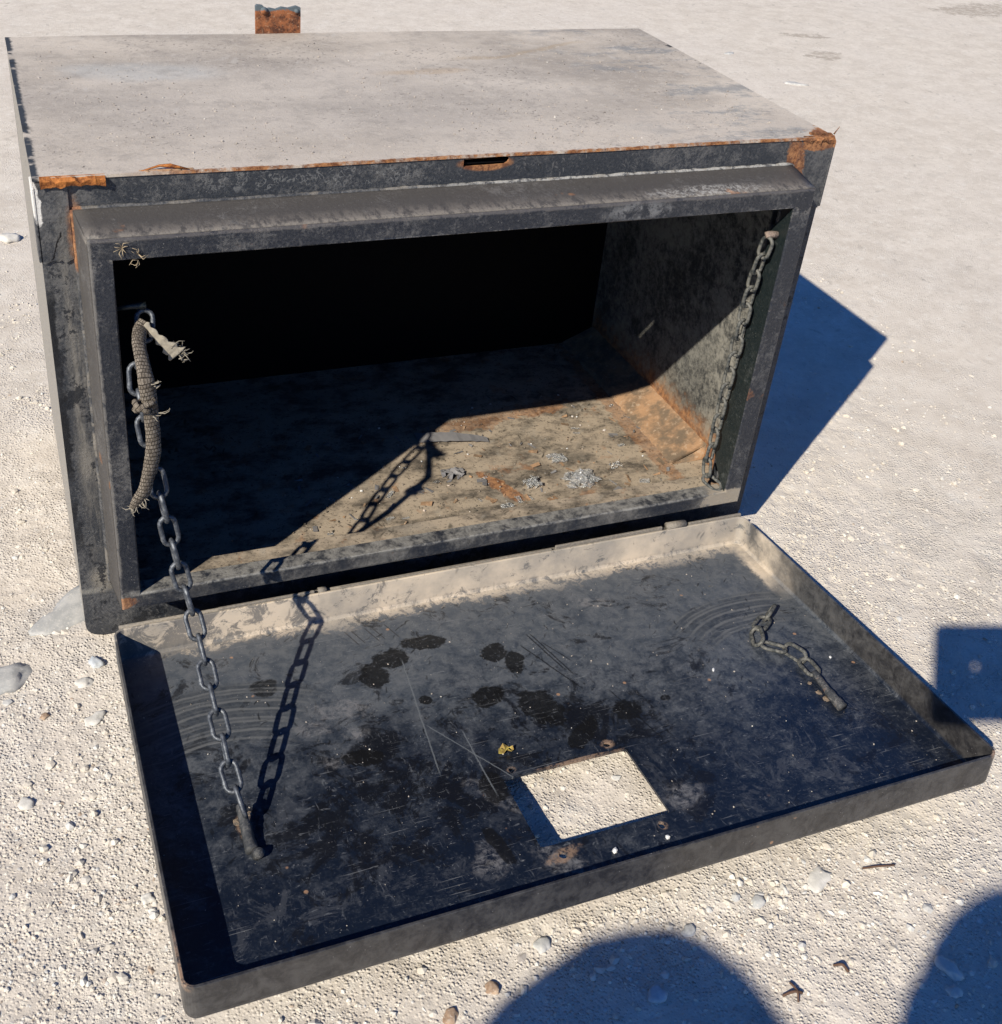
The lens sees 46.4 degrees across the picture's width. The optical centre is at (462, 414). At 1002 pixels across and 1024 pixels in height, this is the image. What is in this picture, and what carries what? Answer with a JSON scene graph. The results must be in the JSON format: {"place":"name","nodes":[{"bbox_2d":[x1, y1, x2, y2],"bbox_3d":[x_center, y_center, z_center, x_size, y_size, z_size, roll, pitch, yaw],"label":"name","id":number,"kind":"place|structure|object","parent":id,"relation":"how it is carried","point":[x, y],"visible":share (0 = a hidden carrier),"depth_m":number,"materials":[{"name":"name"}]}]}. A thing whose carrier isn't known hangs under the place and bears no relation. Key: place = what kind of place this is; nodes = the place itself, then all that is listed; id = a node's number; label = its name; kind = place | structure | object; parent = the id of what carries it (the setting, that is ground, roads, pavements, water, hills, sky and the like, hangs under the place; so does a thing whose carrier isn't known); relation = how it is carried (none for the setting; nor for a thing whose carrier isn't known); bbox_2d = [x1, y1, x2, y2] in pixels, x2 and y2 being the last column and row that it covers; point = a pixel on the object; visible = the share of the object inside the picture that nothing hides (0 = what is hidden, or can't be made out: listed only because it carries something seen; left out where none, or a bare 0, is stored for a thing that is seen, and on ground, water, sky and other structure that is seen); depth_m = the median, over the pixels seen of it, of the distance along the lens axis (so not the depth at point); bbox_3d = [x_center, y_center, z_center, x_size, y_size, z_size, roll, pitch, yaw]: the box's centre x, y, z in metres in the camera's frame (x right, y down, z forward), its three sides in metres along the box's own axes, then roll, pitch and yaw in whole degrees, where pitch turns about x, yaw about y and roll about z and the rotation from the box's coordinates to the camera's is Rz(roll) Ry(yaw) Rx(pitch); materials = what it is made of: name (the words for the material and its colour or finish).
{"place":"outdoors","nodes":[
{"label":"outdoors","id":0,"kind":"place"},
{"bbox_2d":[0,0,1001,1023],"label":"ground","id":1,"kind":"structure","parent":0,"point":[903,96],"depth_m":1.64,"materials":[{"name":"beige gravel"}]},
{"bbox_2d":[0,233,19,242],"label":"stone","id":2,"kind":"object","parent":1,"relation":"on","point":[9,237],"visible":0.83,"depth_m":2.32,"materials":[{"name":"white stone"}]},
{"bbox_2d":[0,662,31,694],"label":"stone","id":3,"kind":"object","parent":1,"relation":"on","point":[14,677],"visible":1,"depth_m":1.33,"materials":[{"name":"stone"}]},
{"bbox_2d":[17,797,33,810],"bbox_3d":[-0.446,0.401,1.195,0.020,0.012,0.016,-8,34,-20],"label":"stone","id":4,"kind":"object","parent":1,"relation":"on","point":[25,803],"visible":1,"depth_m":1.19,"materials":[{"name":"white stone"}]},
{"bbox_2d":[39,712,49,719],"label":"stone","id":5,"kind":"object","parent":1,"relation":"on","point":[44,716],"visible":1,"depth_m":1.29,"materials":[{"name":"beige stone"}]},
{"bbox_2d":[28,585,84,635],"bbox_3d":[-0.475,0.243,1.443,0.062,0.010,0.131,18,34,20],"label":"stone","id":6,"kind":"object","parent":1,"relation":"on","point":[67,611],"visible":0.62,"depth_m":1.43,"materials":[{"name":"stone"}]},
{"bbox_2d":[74,677,93,687],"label":"stone","id":7,"kind":"object","parent":1,"relation":"on","point":[83,682],"visible":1,"depth_m":1.34,"materials":[{"name":"white stone"}]},
{"bbox_2d":[84,710,105,726],"bbox_3d":[-0.407,0.340,1.297,0.031,0.008,0.017,-25,43,-39],"label":"stone","id":8,"kind":"object","parent":1,"relation":"on","point":[96,718],"visible":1,"depth_m":1.29,"materials":[{"name":"white stone"}]},
{"bbox_2d":[88,656,104,667],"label":"stone","id":9,"kind":"object","parent":1,"relation":"on","point":[94,662],"visible":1,"depth_m":1.36,"materials":[{"name":"white stone"}]},
{"bbox_2d":[141,893,155,904],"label":"stone","id":10,"kind":"object","parent":1,"relation":"on","point":[146,898],"visible":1,"depth_m":1.11,"materials":[{"name":"white stone"}]},
{"bbox_2d":[442,1007,458,1023],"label":"stone","id":11,"kind":"object","parent":1,"relation":"on","point":[451,1014],"visible":1,"depth_m":1.04,"materials":[{"name":"beige stone"}]},
{"bbox_2d":[485,980,499,994],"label":"stone","id":12,"kind":"object","parent":1,"relation":"on","point":[491,987],"visible":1,"depth_m":1.06,"materials":[{"name":"beige stone"}]},
{"bbox_2d":[5,4,994,1017],"bbox_3d":[0.007,-0.042,1.382,0.922,0.616,1.042,-8,34,-20],"label":"truck toolbox","id":13,"kind":"object","parent":1,"relation":"on","point":[401,271],"visible":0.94,"depth_m":1.39,"materials":[{"name":"paint"}]},
{"bbox_2d":[114,243,147,266],"bbox_3d":[-0.311,-0.150,1.096,0.032,0.027,0.006,-8,34,-20],"label":"dry weed","id":14,"kind":"object","parent":13,"relation":"attached to","point":[122,247],"visible":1,"depth_m":1.09,"materials":[{"name":"beige plant"}]},
{"bbox_2d":[123,318,191,516],"bbox_3d":[-0.301,0.003,1.156,0.058,0.174,0.103,6,32,1],"label":"frayed cord","id":15,"kind":"object","parent":13,"relation":"attached to","point":[146,403],"visible":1,"depth_m":1.13,"materials":[{"name":"beige fabric"}]},
{"bbox_2d":[37,37,799,171],"bbox_3d":[-0.069,-0.399,1.434,0.861,0.006,0.456,-8,34,-20],"label":"lid grit","id":16,"kind":"object","parent":13,"relation":"on","point":[386,107],"visible":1,"depth_m":1.38,"materials":[{"name":"grey sand"}]},
{"bbox_2d":[414,432,488,442],"bbox_3d":[-0.016,0.035,1.759,0.113,0.007,0.022,1,32,-6],"label":"plastic strip","id":17,"kind":"object","parent":13,"relation":"on","point":[436,437],"visible":1,"depth_m":1.76,"materials":[{"name":"grey plastic"}]},
{"bbox_2d":[440,467,464,479],"bbox_3d":[-0.013,0.084,1.681,0.038,0.008,0.028,-8,34,-20],"label":"plastic scrap","id":18,"kind":"object","parent":13,"relation":"in","point":[459,472],"visible":1,"depth_m":1.68,"materials":[{"name":"grey plastic"}]},
{"bbox_2d":[258,386,679,535],"bbox_3d":[0.022,0.074,1.709,0.597,0.004,0.333,-8,34,-20],"label":"floor grit","id":19,"kind":"object","parent":13,"relation":"in","point":[470,476],"visible":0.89,"depth_m":1.72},
{"bbox_2d":[294,403,668,534],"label":"paint chips","id":20,"kind":"object","parent":13,"relation":"in","point":[492,500],"visible":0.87,"depth_m":1.68,"materials":[{"name":"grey paint"}]},
{"bbox_2d":[499,743,513,753],"bbox_3d":[0.046,0.362,1.266,0.018,0.009,0.014,-8,34,-20],"label":"dead leaf","id":21,"kind":"object","parent":13,"relation":"on","point":[503,748],"visible":1,"depth_m":1.27,"materials":[{"name":"yellow plant"}]},
{"bbox_2d":[500,502,514,507],"bbox_3d":[0.063,0.127,1.623,0.020,0.007,0.016,-8,34,-20],"label":"plastic scrap","id":22,"kind":"object","parent":13,"relation":"in","point":[508,504],"visible":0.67,"depth_m":1.62,"materials":[{"name":"white plastic"}]},
{"bbox_2d":[521,476,542,488],"bbox_3d":[0.101,0.096,1.674,0.029,0.011,0.022,-8,34,-20],"label":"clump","id":23,"kind":"object","parent":13,"relation":"in","point":[533,481],"visible":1,"depth_m":1.67,"materials":[{"name":"grey"}]},
{"bbox_2d":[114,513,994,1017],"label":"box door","id":24,"kind":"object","parent":13,"relation":"on","point":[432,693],"depth_m":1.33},
{"bbox_2d":[545,453,567,462],"bbox_3d":[0.140,0.063,1.737,0.032,0.007,0.024,-8,34,-20],"label":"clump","id":25,"kind":"object","parent":13,"relation":"in","point":[560,457],"visible":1,"depth_m":1.74,"materials":[{"name":"grey"}]},
{"bbox_2d":[561,468,601,487],"bbox_3d":[0.172,0.090,1.695,0.060,0.011,0.045,-8,34,-20],"label":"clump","id":26,"kind":"object","parent":13,"relation":"in","point":[585,477],"visible":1,"depth_m":1.69,"materials":[{"name":"grey"}]},
{"bbox_2d":[608,461,622,468],"bbox_3d":[0.227,0.074,1.735,0.021,0.005,0.015,-8,34,-20],"label":"plastic scrap","id":27,"kind":"object","parent":13,"relation":"in","point":[616,463],"visible":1,"depth_m":1.73,"materials":[{"name":"white plastic"}]},
{"bbox_2d":[533,936,550,953],"bbox_3d":[0.076,0.504,1.107,0.018,0.009,0.017,-8,34,-20],"label":"stone","id":28,"kind":"object","parent":1,"relation":"on","point":[541,945],"visible":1,"depth_m":1.10,"materials":[{"name":"white stone"}]},
{"bbox_2d":[647,984,667,1003],"bbox_3d":[0.179,0.535,1.074,0.020,0.011,0.019,8,32,5],"label":"stone","id":29,"kind":"object","parent":1,"relation":"on","point":[657,994],"visible":1,"depth_m":1.07,"materials":[{"name":"grey stone"}]},
{"bbox_2d":[681,923,695,936],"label":"stone","id":30,"kind":"object","parent":1,"relation":"on","point":[689,930],"visible":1,"depth_m":1.13,"materials":[{"name":"white stone"}]},
{"bbox_2d":[751,894,765,908],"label":"stone","id":31,"kind":"object","parent":1,"relation":"on","point":[758,901],"visible":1,"depth_m":1.16,"materials":[{"name":"white stone"}]},
{"bbox_2d":[782,990,802,996],"bbox_3d":[0.306,0.536,1.081,0.020,0.006,0.006,-8,34,-20],"label":"twig","id":32,"kind":"object","parent":1,"relation":"on","point":[790,992],"visible":1,"depth_m":1.08,"materials":[{"name":"brown wood"}]},
{"bbox_2d":[789,982,798,1001],"bbox_3d":[0.308,0.535,1.083,0.006,0.006,0.019,-8,34,-20],"label":"twig","id":33,"kind":"object","parent":1,"relation":"on","point":[792,985],"visible":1,"depth_m":1.08,"materials":[{"name":"brown wood"}]},
{"bbox_2d":[783,81,808,85],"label":"stone","id":34,"kind":"object","parent":1,"relation":"on","point":[793,83],"visible":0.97,"depth_m":3.78,"materials":[{"name":"white stone"}]},
{"bbox_2d":[806,865,831,892],"bbox_3d":[0.364,0.476,1.194,0.040,0.008,0.022,-23,41,-37],"label":"stone","id":35,"kind":"object","parent":1,"relation":"on","point":[817,880],"visible":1,"depth_m":1.19,"materials":[{"name":"white stone"}]},
{"bbox_2d":[833,963,848,971],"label":"twig","id":36,"kind":"object","parent":1,"relation":"on","point":[843,965],"visible":1,"depth_m":1.11,"materials":[{"name":"brown wood"}]},
{"bbox_2d":[862,864,894,868],"bbox_3d":[0.431,0.468,1.209,0.036,0.004,0.008,-8,34,-20],"label":"twig","id":37,"kind":"object","parent":1,"relation":"on","point":[874,866],"visible":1,"depth_m":1.21,"materials":[{"name":"brown wood"}]},
{"bbox_2d":[934,955,963,980],"bbox_3d":[0.466,0.531,1.120,0.018,0.011,0.031,-23,42,-38],"label":"stone","id":38,"kind":"object","parent":1,"relation":"on","point":[948,967],"visible":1,"depth_m":1.11,"materials":[{"name":"grey stone"}]},
{"bbox_2d":[945,983,962,997],"bbox_3d":[0.463,0.543,1.099,0.017,0.008,0.014,-8,34,-20],"label":"stone","id":39,"kind":"object","parent":1,"relation":"on","point":[954,990],"visible":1,"depth_m":1.10,"materials":[{"name":"grey stone"}]}
]}

